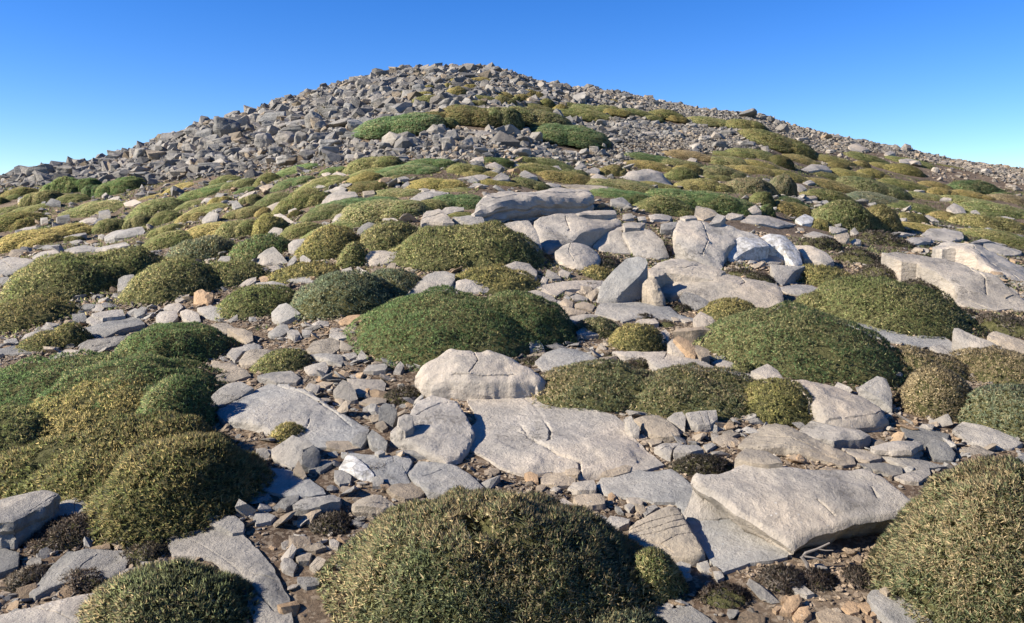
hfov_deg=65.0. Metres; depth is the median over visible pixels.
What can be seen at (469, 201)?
cushion shrub
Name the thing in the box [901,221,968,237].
cushion shrub
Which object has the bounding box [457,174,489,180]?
stone
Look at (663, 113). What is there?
cushion shrub
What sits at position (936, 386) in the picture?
cushion shrub
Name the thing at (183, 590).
cushion shrub
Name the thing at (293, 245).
stone
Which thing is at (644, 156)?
cushion shrub
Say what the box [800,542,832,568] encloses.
dead branch
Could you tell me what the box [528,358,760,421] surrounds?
cushion shrub
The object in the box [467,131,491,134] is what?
boulder
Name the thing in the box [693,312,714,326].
rock
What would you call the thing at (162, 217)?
cushion shrub
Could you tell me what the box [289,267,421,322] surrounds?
cushion shrub
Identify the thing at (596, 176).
stone
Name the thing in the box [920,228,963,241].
rock
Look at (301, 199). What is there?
cushion shrub
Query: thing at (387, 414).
rock
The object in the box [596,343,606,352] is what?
stone
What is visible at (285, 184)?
cushion shrub
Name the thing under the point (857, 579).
dwarf shrub
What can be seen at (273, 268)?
stone
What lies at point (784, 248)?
rock
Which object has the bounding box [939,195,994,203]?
cushion shrub
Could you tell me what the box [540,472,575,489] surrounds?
rock
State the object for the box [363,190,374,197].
stone
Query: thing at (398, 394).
dwarf shrub
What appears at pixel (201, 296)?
rock
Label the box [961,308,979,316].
dwarf shrub
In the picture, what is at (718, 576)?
stone
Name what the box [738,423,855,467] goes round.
flat rock
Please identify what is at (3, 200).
cushion shrub
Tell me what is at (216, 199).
cushion shrub
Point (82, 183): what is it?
cushion shrub
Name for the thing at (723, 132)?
boulder
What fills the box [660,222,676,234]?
stone
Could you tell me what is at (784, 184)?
cushion shrub
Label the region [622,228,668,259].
boulder
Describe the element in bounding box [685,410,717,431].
rock
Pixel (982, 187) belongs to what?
cushion shrub
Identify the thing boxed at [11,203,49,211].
cushion shrub
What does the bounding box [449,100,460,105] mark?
boulder
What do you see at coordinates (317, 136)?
boulder
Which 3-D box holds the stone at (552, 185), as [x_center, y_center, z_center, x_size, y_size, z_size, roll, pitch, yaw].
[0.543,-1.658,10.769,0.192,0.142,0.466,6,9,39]
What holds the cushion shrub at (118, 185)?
on the ground at (310, 605)
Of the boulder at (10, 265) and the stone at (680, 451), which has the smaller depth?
the stone at (680, 451)
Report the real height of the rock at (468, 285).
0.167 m
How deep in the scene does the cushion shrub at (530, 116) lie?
16.66 m
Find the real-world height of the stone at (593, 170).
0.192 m
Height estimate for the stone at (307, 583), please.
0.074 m
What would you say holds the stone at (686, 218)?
on the ground at (310, 605)
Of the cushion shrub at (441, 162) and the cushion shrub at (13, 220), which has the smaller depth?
the cushion shrub at (441, 162)
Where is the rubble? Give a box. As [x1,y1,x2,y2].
[34,81,1023,185]
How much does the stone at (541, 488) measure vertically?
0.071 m
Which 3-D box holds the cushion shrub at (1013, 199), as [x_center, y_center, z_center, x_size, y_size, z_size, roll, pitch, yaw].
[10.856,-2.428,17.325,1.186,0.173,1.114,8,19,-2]
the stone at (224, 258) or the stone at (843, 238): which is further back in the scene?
the stone at (843, 238)
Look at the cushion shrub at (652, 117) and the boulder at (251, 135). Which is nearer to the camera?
the boulder at (251, 135)
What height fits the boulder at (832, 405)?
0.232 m
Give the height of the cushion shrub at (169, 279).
0.426 m
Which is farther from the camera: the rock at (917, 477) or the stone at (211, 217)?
the stone at (211, 217)
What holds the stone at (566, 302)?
on the ground at (310, 605)
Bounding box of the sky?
[0,0,1023,174]
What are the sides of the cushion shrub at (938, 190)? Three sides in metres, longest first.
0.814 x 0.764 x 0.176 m
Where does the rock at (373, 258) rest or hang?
on the ground at (310, 605)
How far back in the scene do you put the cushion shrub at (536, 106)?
20.03 m
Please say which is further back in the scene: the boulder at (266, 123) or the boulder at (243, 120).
the boulder at (243, 120)
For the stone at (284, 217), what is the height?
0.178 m
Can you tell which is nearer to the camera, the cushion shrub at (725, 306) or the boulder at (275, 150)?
the cushion shrub at (725, 306)
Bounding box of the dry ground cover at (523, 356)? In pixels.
[1,174,1013,607]
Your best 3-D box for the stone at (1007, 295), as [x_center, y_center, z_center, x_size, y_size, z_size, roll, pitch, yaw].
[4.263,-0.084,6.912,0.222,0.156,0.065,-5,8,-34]
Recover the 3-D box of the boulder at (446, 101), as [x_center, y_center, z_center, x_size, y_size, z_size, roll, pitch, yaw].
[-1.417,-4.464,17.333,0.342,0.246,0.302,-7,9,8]
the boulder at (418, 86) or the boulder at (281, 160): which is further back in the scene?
the boulder at (418, 86)
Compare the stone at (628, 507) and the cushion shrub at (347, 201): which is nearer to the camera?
the stone at (628, 507)
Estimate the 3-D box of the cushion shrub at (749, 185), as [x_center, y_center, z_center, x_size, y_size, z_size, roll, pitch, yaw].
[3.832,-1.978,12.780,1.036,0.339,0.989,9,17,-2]
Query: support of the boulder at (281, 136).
on the ground at (310, 605)
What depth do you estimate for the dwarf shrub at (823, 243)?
8.97 m
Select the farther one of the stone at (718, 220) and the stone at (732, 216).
the stone at (732, 216)
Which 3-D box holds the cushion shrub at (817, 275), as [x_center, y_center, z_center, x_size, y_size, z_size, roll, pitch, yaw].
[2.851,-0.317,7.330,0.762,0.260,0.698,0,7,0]
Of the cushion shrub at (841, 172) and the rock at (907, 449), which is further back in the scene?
the cushion shrub at (841, 172)
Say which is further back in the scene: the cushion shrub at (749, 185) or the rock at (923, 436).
the cushion shrub at (749, 185)
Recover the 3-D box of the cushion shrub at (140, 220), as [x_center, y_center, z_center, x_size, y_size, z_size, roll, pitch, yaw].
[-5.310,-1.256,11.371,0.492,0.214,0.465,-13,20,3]
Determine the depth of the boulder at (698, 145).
16.79 m
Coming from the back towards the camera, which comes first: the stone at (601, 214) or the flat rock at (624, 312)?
the stone at (601, 214)
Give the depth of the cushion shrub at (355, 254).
6.95 m
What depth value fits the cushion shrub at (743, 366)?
4.61 m
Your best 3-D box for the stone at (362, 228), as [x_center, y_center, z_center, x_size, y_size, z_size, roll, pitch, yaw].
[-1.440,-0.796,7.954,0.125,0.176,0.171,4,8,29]
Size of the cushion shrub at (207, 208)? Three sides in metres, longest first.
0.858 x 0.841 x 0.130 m
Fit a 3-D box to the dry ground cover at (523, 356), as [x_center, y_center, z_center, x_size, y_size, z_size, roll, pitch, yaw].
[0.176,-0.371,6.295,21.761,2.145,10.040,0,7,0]
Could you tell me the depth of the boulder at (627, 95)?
24.09 m
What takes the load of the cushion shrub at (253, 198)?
on the ground at (310, 605)
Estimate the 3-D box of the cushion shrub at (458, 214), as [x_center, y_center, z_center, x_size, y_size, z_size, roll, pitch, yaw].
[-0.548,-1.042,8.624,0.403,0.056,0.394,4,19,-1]
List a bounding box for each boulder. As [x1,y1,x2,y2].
[0,257,33,276]
[0,490,60,551]
[1,181,18,187]
[25,164,54,175]
[56,165,78,173]
[76,166,88,170]
[107,150,123,154]
[129,171,148,175]
[132,148,149,157]
[147,161,164,165]
[168,527,293,622]
[181,144,196,151]
[182,153,195,158]
[194,150,222,159]
[196,128,213,137]
[197,162,221,167]
[198,137,208,145]
[211,136,230,143]
[213,117,240,137]
[215,154,227,159]
[224,147,241,154]
[235,115,249,125]
[239,147,256,154]
[247,113,259,122]
[247,131,264,138]
[254,133,273,148]
[258,111,286,123]
[262,121,274,126]
[268,146,283,154]
[274,130,294,143]
[276,155,297,166]
[280,125,304,132]
[285,119,304,124]
[286,114,303,118]
[294,131,306,143]
[300,149,316,153]
[304,111,322,128]
[305,144,318,149]
[307,132,328,142]
[314,121,325,129]
[318,146,339,155]
[319,139,341,146]
[325,106,341,111]
[328,118,352,127]
[334,88,343,93]
[335,128,346,135]
[341,132,355,138]
[343,102,353,109]
[347,119,361,130]
[354,142,368,150]
[355,79,371,87]
[358,117,372,122]
[367,89,375,94]
[369,85,379,90]
[378,142,391,148]
[379,86,391,91]
[384,103,395,112]
[409,137,420,143]
[412,84,425,89]
[414,349,545,400]
[432,134,442,140]
[438,98,453,105]
[440,136,455,145]
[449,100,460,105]
[461,138,473,145]
[466,91,475,94]
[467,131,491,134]
[471,162,484,166]
[471,187,594,221]
[482,66,503,71]
[494,125,505,132]
[505,220,541,254]
[512,148,531,156]
[534,213,621,254]
[555,243,600,270]
[565,150,575,155]
[579,148,589,155]
[589,146,599,153]
[593,230,630,254]
[597,149,605,155]
[608,138,622,142]
[615,122,631,126]
[616,153,624,159]
[619,93,631,97]
[619,130,627,135]
[619,169,671,184]
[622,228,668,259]
[628,506,705,566]
[632,123,639,128]
[634,105,643,108]
[642,131,655,135]
[672,220,764,269]
[683,464,909,557]
[689,143,702,148]
[698,135,711,140]
[712,141,726,148]
[720,130,735,134]
[738,108,756,117]
[738,141,755,146]
[791,380,888,431]
[795,137,807,141]
[825,149,835,153]
[909,161,921,165]
[931,167,939,172]
[979,168,991,172]
[1006,185,1020,190]
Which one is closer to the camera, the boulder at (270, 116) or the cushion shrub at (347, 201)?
the cushion shrub at (347, 201)
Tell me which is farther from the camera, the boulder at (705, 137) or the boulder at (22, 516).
the boulder at (705, 137)
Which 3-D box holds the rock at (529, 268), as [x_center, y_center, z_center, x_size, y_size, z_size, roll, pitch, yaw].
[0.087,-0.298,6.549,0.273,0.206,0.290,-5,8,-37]
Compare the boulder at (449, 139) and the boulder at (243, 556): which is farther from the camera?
the boulder at (449, 139)
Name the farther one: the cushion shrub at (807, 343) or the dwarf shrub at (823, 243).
the dwarf shrub at (823, 243)
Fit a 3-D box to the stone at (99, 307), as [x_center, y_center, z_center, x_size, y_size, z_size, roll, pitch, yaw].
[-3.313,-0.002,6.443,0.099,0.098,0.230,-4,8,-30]
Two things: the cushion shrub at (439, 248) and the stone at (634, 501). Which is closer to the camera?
the stone at (634, 501)
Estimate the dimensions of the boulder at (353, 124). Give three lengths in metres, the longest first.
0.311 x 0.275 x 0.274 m
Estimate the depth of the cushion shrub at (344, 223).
8.29 m
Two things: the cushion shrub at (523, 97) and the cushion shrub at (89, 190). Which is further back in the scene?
the cushion shrub at (523, 97)
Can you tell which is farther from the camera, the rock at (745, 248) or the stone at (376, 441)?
the rock at (745, 248)
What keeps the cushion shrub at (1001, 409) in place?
on the ground at (310, 605)
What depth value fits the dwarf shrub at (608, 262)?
7.18 m
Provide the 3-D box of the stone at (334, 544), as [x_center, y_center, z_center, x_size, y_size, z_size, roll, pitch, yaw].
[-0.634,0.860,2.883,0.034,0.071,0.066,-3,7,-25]
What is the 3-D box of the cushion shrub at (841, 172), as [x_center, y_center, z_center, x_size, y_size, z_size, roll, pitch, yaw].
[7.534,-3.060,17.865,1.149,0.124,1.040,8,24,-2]
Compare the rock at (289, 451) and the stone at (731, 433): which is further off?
the stone at (731, 433)
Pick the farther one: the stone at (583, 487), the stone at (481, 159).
the stone at (481, 159)
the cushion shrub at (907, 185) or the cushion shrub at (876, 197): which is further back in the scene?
the cushion shrub at (907, 185)
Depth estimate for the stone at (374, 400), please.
4.19 m
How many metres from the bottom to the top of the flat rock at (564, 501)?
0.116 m
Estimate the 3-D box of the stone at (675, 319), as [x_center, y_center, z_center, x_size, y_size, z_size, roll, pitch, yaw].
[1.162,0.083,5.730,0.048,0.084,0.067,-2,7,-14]
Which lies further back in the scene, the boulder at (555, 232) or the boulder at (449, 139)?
the boulder at (449, 139)
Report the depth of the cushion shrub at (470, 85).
20.90 m
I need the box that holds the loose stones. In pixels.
[0,135,1023,622]
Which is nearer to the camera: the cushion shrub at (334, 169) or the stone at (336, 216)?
the stone at (336, 216)
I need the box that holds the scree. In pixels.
[0,62,1023,205]
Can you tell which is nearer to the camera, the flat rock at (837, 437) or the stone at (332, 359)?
the flat rock at (837, 437)
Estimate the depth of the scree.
18.55 m
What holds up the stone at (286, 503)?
on the ground at (310, 605)
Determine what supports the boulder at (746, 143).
on the ground at (310, 605)
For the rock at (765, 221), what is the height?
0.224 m
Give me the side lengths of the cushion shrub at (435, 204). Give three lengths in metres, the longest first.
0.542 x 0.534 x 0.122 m
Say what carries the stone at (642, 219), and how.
on the ground at (310, 605)
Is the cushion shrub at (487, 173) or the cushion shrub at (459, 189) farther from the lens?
the cushion shrub at (487, 173)
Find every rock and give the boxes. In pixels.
[0,548,19,578]
[0,590,111,622]
[29,548,128,601]
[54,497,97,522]
[78,335,131,351]
[85,316,144,338]
[193,289,213,305]
[197,305,224,320]
[209,515,245,535]
[211,381,253,407]
[215,383,368,450]
[239,349,278,367]
[257,247,287,266]
[257,371,300,385]
[258,468,325,499]
[271,303,300,324]
[271,435,312,469]
[292,495,341,516]
[302,445,319,472]
[306,338,339,353]
[321,191,357,203]
[333,380,357,403]
[339,455,373,482]
[341,452,412,485]
[346,379,385,394]
[351,495,395,517]
[365,250,396,265]
[378,403,396,427]
[386,482,424,502]
[390,395,474,464]
[407,271,454,294]
[407,461,482,498]
[454,279,489,294]
[467,397,664,480]
[502,261,536,280]
[521,290,556,301]
[535,348,597,371]
[536,280,602,297]
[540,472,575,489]
[560,498,634,551]
[573,494,605,511]
[595,302,692,322]
[596,469,788,574]
[597,256,647,302]
[612,351,750,380]
[634,415,679,442]
[642,278,665,305]
[648,259,725,287]
[648,606,712,622]
[654,443,682,461]
[661,274,783,308]
[678,292,708,310]
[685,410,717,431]
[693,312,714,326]
[727,237,768,261]
[734,448,782,468]
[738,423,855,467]
[740,215,794,228]
[750,364,782,384]
[758,254,783,264]
[761,234,802,265]
[770,264,804,285]
[779,594,801,616]
[780,284,817,295]
[795,245,833,267]
[799,421,870,448]
[815,608,861,622]
[823,316,951,351]
[842,448,881,462]
[857,463,902,478]
[858,376,892,412]
[867,589,933,622]
[870,441,923,460]
[881,252,1023,311]
[885,456,945,470]
[894,468,930,485]
[900,427,949,448]
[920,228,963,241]
[925,439,955,462]
[929,345,958,357]
[932,241,1023,281]
[951,328,1001,353]
[952,422,1022,450]
[987,331,1023,353]
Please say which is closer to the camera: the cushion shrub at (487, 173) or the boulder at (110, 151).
the cushion shrub at (487, 173)
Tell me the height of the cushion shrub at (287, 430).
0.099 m
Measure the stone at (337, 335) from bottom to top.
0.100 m
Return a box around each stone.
[0,346,31,355]
[4,338,18,345]
[19,226,35,229]
[21,330,40,339]
[32,250,59,259]
[37,244,58,249]
[40,217,48,225]
[40,324,53,329]
[45,199,60,206]
[56,214,69,223]
[57,349,78,356]
[63,233,86,239]
[64,245,99,253]
[72,313,86,322]
[78,304,95,310]
[79,217,96,222]
[86,316,102,325]
[91,309,125,321]
[92,304,104,311]
[95,242,129,251]
[98,209,110,219]
[98,234,104,239]
[104,226,145,242]
[117,274,133,292]
[124,199,141,206]
[134,306,146,318]
[156,311,177,324]
[163,303,182,312]
[175,294,189,303]
[180,309,200,322]
[202,212,219,223]
[211,323,233,332]
[211,360,242,372]
[216,369,250,382]
[218,256,230,261]
[226,345,260,362]
[227,328,253,344]
[232,200,242,209]
[238,191,255,199]
[240,277,255,286]
[253,513,275,526]
[256,448,269,458]
[257,281,284,288]
[259,276,269,281]
[261,265,277,271]
[268,202,278,211]
[268,324,288,338]
[269,227,282,236]
[272,494,298,512]
[274,214,294,223]
[280,558,297,576]
[286,277,313,283]
[287,256,296,265]
[287,329,301,340]
[288,239,303,253]
[293,460,306,479]
[296,552,311,566]
[297,577,320,590]
[300,255,310,261]
[302,330,311,337]
[302,543,325,553]
[304,362,328,376]
[305,383,319,393]
[308,460,332,474]
[309,353,343,366]
[309,556,325,573]
[312,184,325,189]
[317,381,335,388]
[326,441,358,451]
[329,331,346,340]
[329,539,339,549]
[330,187,346,193]
[332,172,345,175]
[332,213,342,222]
[334,470,351,486]
[335,398,343,404]
[339,315,363,325]
[340,326,357,330]
[340,340,354,351]
[343,352,356,360]
[351,432,366,449]
[356,350,368,361]
[357,222,376,233]
[358,397,386,405]
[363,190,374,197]
[363,363,387,374]
[367,429,387,451]
[369,414,378,423]
[372,475,383,488]
[375,421,387,432]
[375,449,384,457]
[382,217,397,220]
[386,263,395,268]
[393,361,404,374]
[396,450,425,459]
[397,176,408,182]
[397,414,414,448]
[401,181,408,187]
[411,191,446,200]
[419,188,429,191]
[420,209,453,227]
[442,207,463,214]
[452,215,483,224]
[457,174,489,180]
[468,183,487,187]
[469,156,483,161]
[485,162,504,169]
[493,172,509,181]
[519,170,537,180]
[524,472,537,484]
[529,340,543,352]
[536,484,545,492]
[540,276,547,284]
[545,269,560,281]
[546,183,560,187]
[550,486,560,493]
[558,269,570,278]
[559,298,572,307]
[560,184,612,190]
[561,306,586,316]
[563,292,574,296]
[565,468,579,479]
[567,480,596,494]
[568,314,598,323]
[570,293,587,301]
[573,302,594,311]
[574,163,586,169]
[575,328,598,339]
[576,210,616,218]
[576,286,593,295]
[585,167,599,174]
[586,288,598,301]
[590,174,607,179]
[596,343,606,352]
[601,465,631,477]
[604,226,622,234]
[606,516,629,530]
[608,492,615,500]
[610,197,630,207]
[615,506,623,515]
[622,213,633,221]
[623,222,644,231]
[624,503,633,512]
[625,416,639,438]
[626,497,642,506]
[633,318,658,327]
[635,505,646,516]
[637,216,646,222]
[643,504,657,516]
[646,438,661,447]
[649,214,671,221]
[658,329,669,347]
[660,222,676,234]
[662,602,673,608]
[667,339,684,356]
[667,412,685,432]
[671,317,679,322]
[672,327,711,344]
[673,336,696,358]
[673,445,703,460]
[676,561,690,573]
[680,215,696,221]
[681,318,691,323]
[682,573,692,580]
[687,157,696,161]
[694,206,717,220]
[695,345,709,363]
[696,560,711,576]
[703,443,715,452]
[709,214,725,226]
[711,359,735,368]
[711,432,718,441]
[713,571,723,582]
[722,430,739,437]
[726,213,743,219]
[748,205,761,214]
[772,606,780,614]
[781,595,788,604]
[791,585,813,598]
[792,606,811,622]
[795,214,813,226]
[797,184,806,191]
[799,164,831,172]
[803,180,814,184]
[803,231,833,238]
[804,195,816,200]
[814,563,827,570]
[829,226,847,233]
[834,232,849,244]
[841,600,859,615]
[848,143,868,152]
[850,227,858,235]
[850,239,860,245]
[858,602,870,614]
[865,615,872,622]
[870,611,876,618]
[879,587,891,596]
[884,151,895,155]
[897,232,915,236]
[899,159,915,164]
[907,237,931,245]
[925,216,938,223]
[940,197,950,201]
[946,203,965,213]
[959,445,994,457]
[969,239,1006,245]
[971,454,981,459]
[983,243,1021,255]
[1004,293,1012,298]
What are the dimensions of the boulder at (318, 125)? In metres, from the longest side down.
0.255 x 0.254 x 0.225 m
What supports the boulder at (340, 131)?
on the ground at (310, 605)
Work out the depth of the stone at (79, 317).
6.18 m
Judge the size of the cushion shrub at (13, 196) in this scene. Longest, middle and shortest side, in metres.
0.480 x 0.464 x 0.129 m
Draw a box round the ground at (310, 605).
[0,97,1023,622]
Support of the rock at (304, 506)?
on the ground at (310, 605)
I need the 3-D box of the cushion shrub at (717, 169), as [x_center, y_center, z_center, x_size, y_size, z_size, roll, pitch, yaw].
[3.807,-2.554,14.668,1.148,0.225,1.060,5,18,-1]
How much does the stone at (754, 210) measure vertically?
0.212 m
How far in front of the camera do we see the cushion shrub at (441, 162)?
11.27 m
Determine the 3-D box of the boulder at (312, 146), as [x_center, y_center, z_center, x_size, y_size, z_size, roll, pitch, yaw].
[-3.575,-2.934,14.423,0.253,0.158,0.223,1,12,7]
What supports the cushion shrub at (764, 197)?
on the ground at (310, 605)
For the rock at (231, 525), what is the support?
on the ground at (310, 605)
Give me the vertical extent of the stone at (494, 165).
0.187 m
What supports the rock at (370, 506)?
on the ground at (310, 605)
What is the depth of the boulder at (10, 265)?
8.70 m
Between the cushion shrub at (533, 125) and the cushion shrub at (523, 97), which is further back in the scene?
the cushion shrub at (523, 97)
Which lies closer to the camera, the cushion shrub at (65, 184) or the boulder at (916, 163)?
the cushion shrub at (65, 184)
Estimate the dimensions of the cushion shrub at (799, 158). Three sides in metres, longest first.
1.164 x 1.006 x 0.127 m
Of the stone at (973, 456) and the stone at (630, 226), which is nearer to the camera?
the stone at (973, 456)
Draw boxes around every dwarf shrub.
[2,562,50,592]
[18,510,101,554]
[50,566,108,595]
[116,540,168,566]
[306,509,356,536]
[383,385,424,405]
[520,356,537,365]
[600,254,621,270]
[603,350,648,368]
[639,312,658,319]
[658,318,676,327]
[664,452,733,476]
[665,301,691,312]
[692,579,752,609]
[725,267,777,283]
[755,562,810,595]
[797,235,846,250]
[799,565,839,592]
[831,246,943,295]
[837,564,881,591]
[850,229,916,248]
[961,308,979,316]
[968,311,1023,338]
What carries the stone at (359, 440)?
on the ground at (310, 605)
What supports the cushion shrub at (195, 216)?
on the ground at (310, 605)
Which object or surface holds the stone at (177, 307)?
on the ground at (310, 605)
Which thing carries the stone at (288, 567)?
on the ground at (310, 605)
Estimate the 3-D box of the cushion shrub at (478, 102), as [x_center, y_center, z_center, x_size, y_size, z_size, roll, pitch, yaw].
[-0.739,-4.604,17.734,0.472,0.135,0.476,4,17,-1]
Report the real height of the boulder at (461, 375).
0.282 m
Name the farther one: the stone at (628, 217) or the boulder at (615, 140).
the boulder at (615, 140)
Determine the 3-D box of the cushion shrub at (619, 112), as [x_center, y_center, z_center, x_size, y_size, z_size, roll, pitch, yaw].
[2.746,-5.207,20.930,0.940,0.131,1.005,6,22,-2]
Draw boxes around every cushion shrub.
[0,187,39,197]
[0,197,10,204]
[0,206,18,212]
[0,210,48,231]
[0,228,69,253]
[0,245,164,305]
[0,291,82,334]
[0,349,229,427]
[0,404,51,454]
[0,408,275,549]
[6,193,22,199]
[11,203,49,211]
[12,321,95,353]
[17,190,64,206]
[26,373,155,442]
[39,176,78,192]
[51,222,92,234]
[56,193,90,202]
[57,199,123,217]
[62,236,85,240]
[74,556,261,622]
[76,177,101,191]
[81,184,98,196]
[91,218,124,233]
[93,176,146,197]
[107,321,240,364]
[115,255,270,306]
[122,214,150,229]
[123,197,183,220]
[138,193,161,200]
[140,230,193,250]
[145,210,182,227]
[145,223,183,237]
[161,182,194,195]
[164,233,235,261]
[174,200,201,210]
[174,212,205,223]
[175,202,227,219]
[177,187,220,201]
[186,221,224,239]
[202,182,226,188]
[207,174,240,185]
[207,196,231,203]
[213,283,298,321]
[215,218,254,238]
[220,178,255,189]
[222,205,260,218]
[226,232,292,260]
[233,186,254,193]
[238,193,261,204]
[250,347,314,373]
[251,213,290,234]
[253,172,280,186]
[254,207,270,217]
[255,191,289,206]
[265,260,343,283]
[268,420,305,442]
[270,175,316,191]
[271,188,329,214]
[275,163,320,176]
[280,221,322,239]
[287,209,302,217]
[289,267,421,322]
[293,174,348,191]
[293,224,361,260]
[299,203,344,221]
[300,221,360,238]
[310,196,401,210]
[313,484,665,622]
[319,166,344,174]
[333,198,434,225]
[336,241,367,268]
[341,155,405,173]
[342,284,578,372]
[346,171,382,183]
[347,180,387,192]
[348,167,385,177]
[351,112,446,139]
[357,219,417,252]
[374,188,420,197]
[375,163,439,176]
[385,219,554,272]
[389,175,409,179]
[405,158,457,167]
[406,177,467,189]
[412,94,443,102]
[419,91,433,94]
[421,111,446,117]
[421,199,451,209]
[432,193,482,209]
[439,187,471,191]
[441,104,502,126]
[441,117,459,127]
[446,86,466,94]
[446,163,488,173]
[448,211,471,216]
[453,170,498,176]
[455,263,545,295]
[465,84,476,87]
[472,77,490,80]
[472,100,487,105]
[474,95,494,99]
[480,178,521,186]
[484,157,514,167]
[486,106,524,129]
[495,95,516,105]
[497,92,513,97]
[509,106,572,125]
[511,177,550,190]
[512,96,521,101]
[512,162,564,173]
[513,156,538,162]
[514,94,528,100]
[525,103,553,111]
[526,89,543,97]
[528,123,611,148]
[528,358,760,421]
[529,123,543,128]
[531,157,575,169]
[535,170,591,184]
[540,98,555,107]
[552,106,611,119]
[553,104,569,108]
[562,169,588,175]
[570,103,605,112]
[573,315,619,338]
[578,113,603,121]
[579,263,610,280]
[582,604,665,622]
[584,178,656,192]
[589,187,650,197]
[597,104,619,108]
[599,164,626,176]
[603,108,634,116]
[607,322,668,351]
[621,108,652,116]
[621,193,647,204]
[623,160,672,171]
[624,152,668,161]
[631,545,689,604]
[632,195,694,216]
[639,181,681,189]
[644,188,765,215]
[645,115,665,121]
[649,108,688,119]
[659,158,700,166]
[661,149,710,161]
[664,167,700,180]
[666,115,689,123]
[672,178,735,192]
[673,163,702,174]
[686,116,728,127]
[692,300,915,392]
[694,195,750,214]
[697,296,755,320]
[700,164,747,178]
[703,174,732,180]
[708,156,746,165]
[712,151,736,156]
[724,119,767,130]
[725,148,773,160]
[725,177,780,195]
[731,360,755,372]
[734,165,774,177]
[737,128,817,159]
[743,377,813,428]
[745,159,778,168]
[748,191,775,206]
[760,203,775,216]
[768,154,795,169]
[769,173,797,196]
[771,169,818,186]
[774,200,812,216]
[778,195,810,206]
[782,153,821,164]
[792,274,987,339]
[796,263,851,286]
[798,188,860,204]
[806,177,859,192]
[810,199,885,232]
[811,218,834,231]
[812,171,839,179]
[814,154,856,165]
[826,160,851,169]
[829,167,873,179]
[835,175,912,200]
[842,151,890,163]
[846,191,900,204]
[853,160,870,167]
[856,168,890,178]
[861,453,1023,622]
[866,204,904,231]
[869,162,887,168]
[876,177,927,191]
[883,163,926,176]
[885,156,935,169]
[886,199,940,214]
[887,344,976,423]
[898,212,929,223]
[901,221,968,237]
[908,191,941,200]
[917,180,952,188]
[926,186,959,194]
[926,210,958,220]
[936,163,962,168]
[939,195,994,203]
[946,180,1006,194]
[946,345,1023,387]
[947,213,1023,233]
[952,189,995,200]
[952,200,1023,218]
[956,228,1023,248]
[956,382,1023,441]
[987,193,1023,204]
[990,191,1015,195]
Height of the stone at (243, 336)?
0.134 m
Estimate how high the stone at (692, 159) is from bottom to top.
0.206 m
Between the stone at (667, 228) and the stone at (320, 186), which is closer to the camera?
the stone at (667, 228)
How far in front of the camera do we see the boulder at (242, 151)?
16.04 m
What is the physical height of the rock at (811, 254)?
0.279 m
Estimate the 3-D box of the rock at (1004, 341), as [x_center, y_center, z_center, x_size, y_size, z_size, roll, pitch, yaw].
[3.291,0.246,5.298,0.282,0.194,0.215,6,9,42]
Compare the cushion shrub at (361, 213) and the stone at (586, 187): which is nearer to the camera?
the cushion shrub at (361, 213)
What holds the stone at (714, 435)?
on the ground at (310, 605)
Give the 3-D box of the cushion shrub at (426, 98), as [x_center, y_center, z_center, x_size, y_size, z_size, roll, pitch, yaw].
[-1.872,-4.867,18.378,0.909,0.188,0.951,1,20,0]
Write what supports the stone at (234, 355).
on the ground at (310, 605)
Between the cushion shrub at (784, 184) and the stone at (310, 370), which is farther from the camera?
the cushion shrub at (784, 184)
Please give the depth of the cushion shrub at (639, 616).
2.41 m
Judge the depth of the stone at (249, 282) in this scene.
6.74 m
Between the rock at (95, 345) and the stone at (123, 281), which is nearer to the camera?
the rock at (95, 345)
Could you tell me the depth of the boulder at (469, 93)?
19.82 m
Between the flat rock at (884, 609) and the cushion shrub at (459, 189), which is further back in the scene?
the cushion shrub at (459, 189)
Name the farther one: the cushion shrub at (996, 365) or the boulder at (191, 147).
the boulder at (191, 147)
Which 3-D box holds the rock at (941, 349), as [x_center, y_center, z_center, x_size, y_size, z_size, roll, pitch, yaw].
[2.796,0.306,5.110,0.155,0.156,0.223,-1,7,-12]
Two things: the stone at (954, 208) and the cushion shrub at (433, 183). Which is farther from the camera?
the stone at (954, 208)
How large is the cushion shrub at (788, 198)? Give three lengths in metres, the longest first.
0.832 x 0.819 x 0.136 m
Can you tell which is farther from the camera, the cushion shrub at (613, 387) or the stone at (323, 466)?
the cushion shrub at (613, 387)
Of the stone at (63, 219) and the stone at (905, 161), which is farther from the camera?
the stone at (905, 161)
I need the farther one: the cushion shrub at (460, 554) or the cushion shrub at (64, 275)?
the cushion shrub at (64, 275)
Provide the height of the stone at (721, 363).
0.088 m
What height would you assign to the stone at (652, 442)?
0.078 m
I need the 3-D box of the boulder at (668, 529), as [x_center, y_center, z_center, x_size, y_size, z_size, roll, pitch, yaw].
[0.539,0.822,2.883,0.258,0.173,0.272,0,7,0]
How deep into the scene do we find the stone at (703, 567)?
2.72 m
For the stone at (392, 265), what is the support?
on the ground at (310, 605)
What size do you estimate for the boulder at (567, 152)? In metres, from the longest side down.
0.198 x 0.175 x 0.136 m
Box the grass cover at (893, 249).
[0,146,1023,338]
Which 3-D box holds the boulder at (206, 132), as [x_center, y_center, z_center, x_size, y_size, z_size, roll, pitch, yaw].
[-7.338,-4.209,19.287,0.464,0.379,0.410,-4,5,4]
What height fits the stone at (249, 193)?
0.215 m
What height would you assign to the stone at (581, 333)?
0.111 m
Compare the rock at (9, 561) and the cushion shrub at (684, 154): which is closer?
the rock at (9, 561)
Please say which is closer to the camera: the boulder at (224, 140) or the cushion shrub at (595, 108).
the boulder at (224, 140)
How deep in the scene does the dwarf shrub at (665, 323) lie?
5.63 m
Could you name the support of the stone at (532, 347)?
on the ground at (310, 605)
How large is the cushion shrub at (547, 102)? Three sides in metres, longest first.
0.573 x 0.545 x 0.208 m
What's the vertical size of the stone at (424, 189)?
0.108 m

